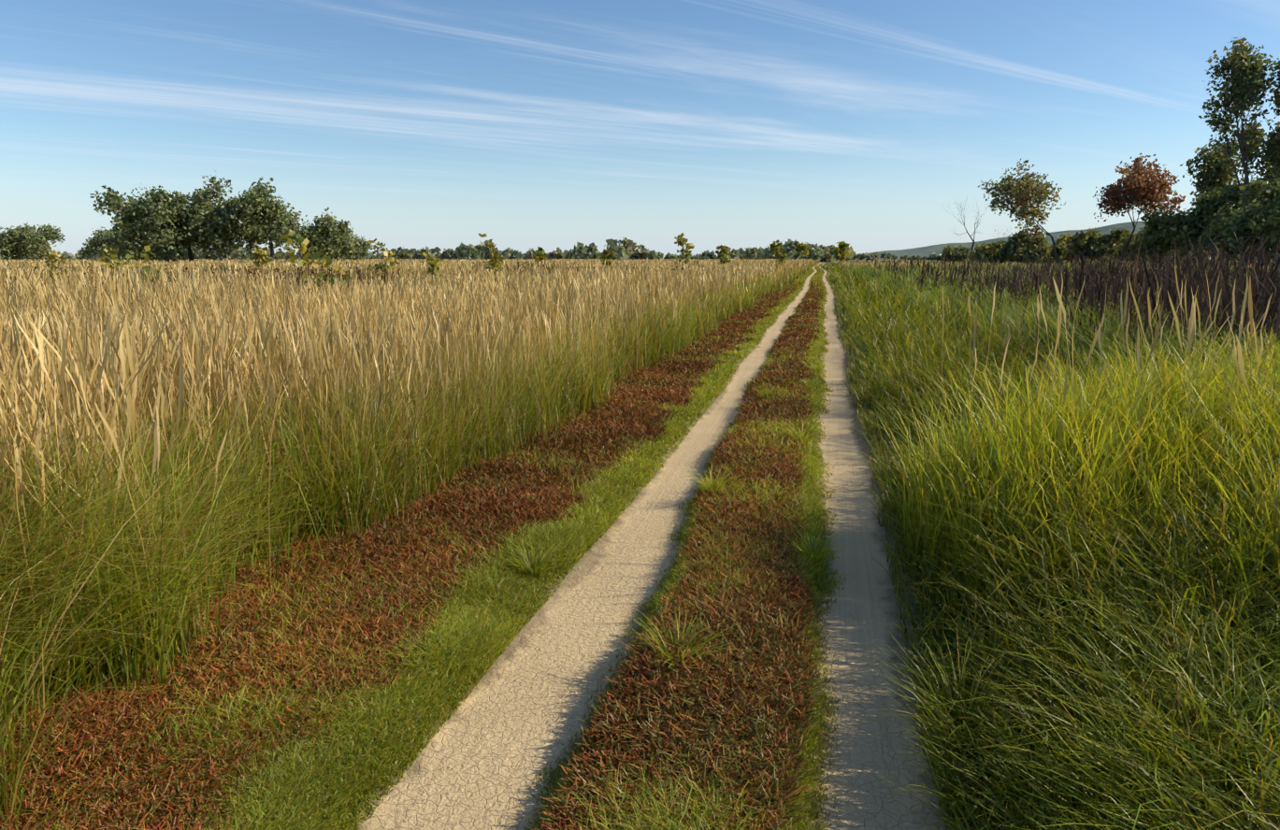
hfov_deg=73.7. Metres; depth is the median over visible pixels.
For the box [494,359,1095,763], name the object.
grass tufts
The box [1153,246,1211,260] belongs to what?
shrub wood
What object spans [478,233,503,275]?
sapling wood
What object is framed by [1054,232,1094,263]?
shrub wood
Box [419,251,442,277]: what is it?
sapling wood
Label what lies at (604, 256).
sapling wood
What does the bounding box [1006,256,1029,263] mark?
shrub wood
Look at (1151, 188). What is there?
autumn tree wood
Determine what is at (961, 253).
shrub wood
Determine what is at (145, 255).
sapling wood
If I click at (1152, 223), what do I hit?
willow shrub
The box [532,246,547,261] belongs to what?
sapling wood
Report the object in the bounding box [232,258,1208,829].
dirt track
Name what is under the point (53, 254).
sapling wood
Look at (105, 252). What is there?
sapling wood
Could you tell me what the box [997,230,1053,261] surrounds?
shrub wood
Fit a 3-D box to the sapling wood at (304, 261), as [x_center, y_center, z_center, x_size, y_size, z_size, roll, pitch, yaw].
[-5.387,-1.830,14.102,0.880,2.363,1.086,2,11,12]
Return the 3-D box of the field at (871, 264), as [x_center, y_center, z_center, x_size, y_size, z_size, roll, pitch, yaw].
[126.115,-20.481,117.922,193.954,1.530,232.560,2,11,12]
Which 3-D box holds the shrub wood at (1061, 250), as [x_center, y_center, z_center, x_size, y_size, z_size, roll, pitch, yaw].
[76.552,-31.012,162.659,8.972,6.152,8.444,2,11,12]
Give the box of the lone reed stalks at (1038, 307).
[965,281,1039,439]
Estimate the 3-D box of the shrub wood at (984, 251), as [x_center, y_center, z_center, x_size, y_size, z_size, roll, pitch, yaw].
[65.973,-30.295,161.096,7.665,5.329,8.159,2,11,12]
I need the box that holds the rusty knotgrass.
[0,264,827,829]
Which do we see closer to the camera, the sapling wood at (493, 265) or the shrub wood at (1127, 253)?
the sapling wood at (493, 265)
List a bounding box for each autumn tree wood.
[977,158,1065,262]
[1093,153,1185,260]
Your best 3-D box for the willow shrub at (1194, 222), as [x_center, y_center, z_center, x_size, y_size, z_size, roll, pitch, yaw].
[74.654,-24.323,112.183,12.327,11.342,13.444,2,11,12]
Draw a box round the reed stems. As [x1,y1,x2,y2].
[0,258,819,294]
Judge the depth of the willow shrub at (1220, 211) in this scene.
96.53 m
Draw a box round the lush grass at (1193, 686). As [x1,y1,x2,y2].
[820,261,1279,829]
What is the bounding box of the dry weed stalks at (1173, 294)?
[838,232,1279,426]
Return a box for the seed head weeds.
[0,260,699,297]
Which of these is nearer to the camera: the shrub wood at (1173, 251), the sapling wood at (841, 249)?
the sapling wood at (841, 249)
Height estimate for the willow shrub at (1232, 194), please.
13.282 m
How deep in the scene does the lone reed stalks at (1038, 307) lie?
7.35 m
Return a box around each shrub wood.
[939,244,970,262]
[967,240,1009,263]
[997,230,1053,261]
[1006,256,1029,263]
[1021,241,1068,262]
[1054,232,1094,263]
[1064,254,1113,262]
[1066,227,1131,262]
[1107,234,1142,261]
[1123,225,1186,263]
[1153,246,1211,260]
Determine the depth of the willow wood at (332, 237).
169.65 m
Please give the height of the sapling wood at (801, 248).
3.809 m
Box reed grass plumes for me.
[939,267,1279,568]
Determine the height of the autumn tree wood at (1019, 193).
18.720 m
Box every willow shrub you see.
[1129,204,1198,263]
[1154,186,1236,263]
[1190,200,1279,265]
[1208,192,1279,247]
[1213,177,1279,264]
[1218,178,1276,214]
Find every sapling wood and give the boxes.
[41,245,77,292]
[96,244,130,274]
[100,244,159,301]
[249,242,272,267]
[276,230,353,300]
[367,238,399,282]
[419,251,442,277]
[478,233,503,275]
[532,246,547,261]
[600,248,616,268]
[674,232,694,269]
[715,244,731,264]
[769,240,787,267]
[793,242,809,273]
[832,241,850,266]
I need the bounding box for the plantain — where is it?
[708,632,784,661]
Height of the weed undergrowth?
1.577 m
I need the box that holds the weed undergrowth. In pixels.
[829,259,1279,480]
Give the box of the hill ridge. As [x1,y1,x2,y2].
[856,221,1270,258]
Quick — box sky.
[0,0,1279,258]
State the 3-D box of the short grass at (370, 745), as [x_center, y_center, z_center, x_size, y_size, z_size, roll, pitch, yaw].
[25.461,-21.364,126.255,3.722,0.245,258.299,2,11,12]
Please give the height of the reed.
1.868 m
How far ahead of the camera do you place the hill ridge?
2268.33 m
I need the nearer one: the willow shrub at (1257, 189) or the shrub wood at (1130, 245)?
the willow shrub at (1257, 189)
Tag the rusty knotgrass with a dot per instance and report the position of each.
(720, 678)
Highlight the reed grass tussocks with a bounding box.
[857,317,1279,666]
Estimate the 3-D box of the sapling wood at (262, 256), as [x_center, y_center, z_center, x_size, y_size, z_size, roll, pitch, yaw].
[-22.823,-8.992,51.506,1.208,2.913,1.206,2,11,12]
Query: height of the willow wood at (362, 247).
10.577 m
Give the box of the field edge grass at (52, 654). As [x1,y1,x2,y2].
[0,265,810,828]
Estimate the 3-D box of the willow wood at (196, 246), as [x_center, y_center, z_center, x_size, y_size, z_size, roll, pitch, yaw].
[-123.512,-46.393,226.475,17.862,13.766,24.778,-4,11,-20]
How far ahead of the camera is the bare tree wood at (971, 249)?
165.15 m
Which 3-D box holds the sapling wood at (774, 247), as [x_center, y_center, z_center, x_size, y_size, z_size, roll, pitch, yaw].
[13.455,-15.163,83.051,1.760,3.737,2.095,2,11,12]
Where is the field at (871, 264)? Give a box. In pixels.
[830,259,1275,288]
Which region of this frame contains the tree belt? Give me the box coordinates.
[0,237,1279,262]
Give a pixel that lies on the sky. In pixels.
(550, 125)
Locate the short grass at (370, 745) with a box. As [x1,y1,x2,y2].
[0,264,845,829]
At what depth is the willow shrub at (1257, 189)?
94.53 m
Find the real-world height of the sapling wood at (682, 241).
3.787 m
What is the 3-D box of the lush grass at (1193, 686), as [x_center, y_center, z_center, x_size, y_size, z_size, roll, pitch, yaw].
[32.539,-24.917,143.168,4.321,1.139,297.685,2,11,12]
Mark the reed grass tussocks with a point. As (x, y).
(1082, 436)
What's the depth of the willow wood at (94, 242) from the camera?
242.74 m
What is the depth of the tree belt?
444.90 m
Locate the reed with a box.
[0,258,819,823]
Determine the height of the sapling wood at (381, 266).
2.712 m
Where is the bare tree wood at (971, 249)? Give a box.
[942,194,987,263]

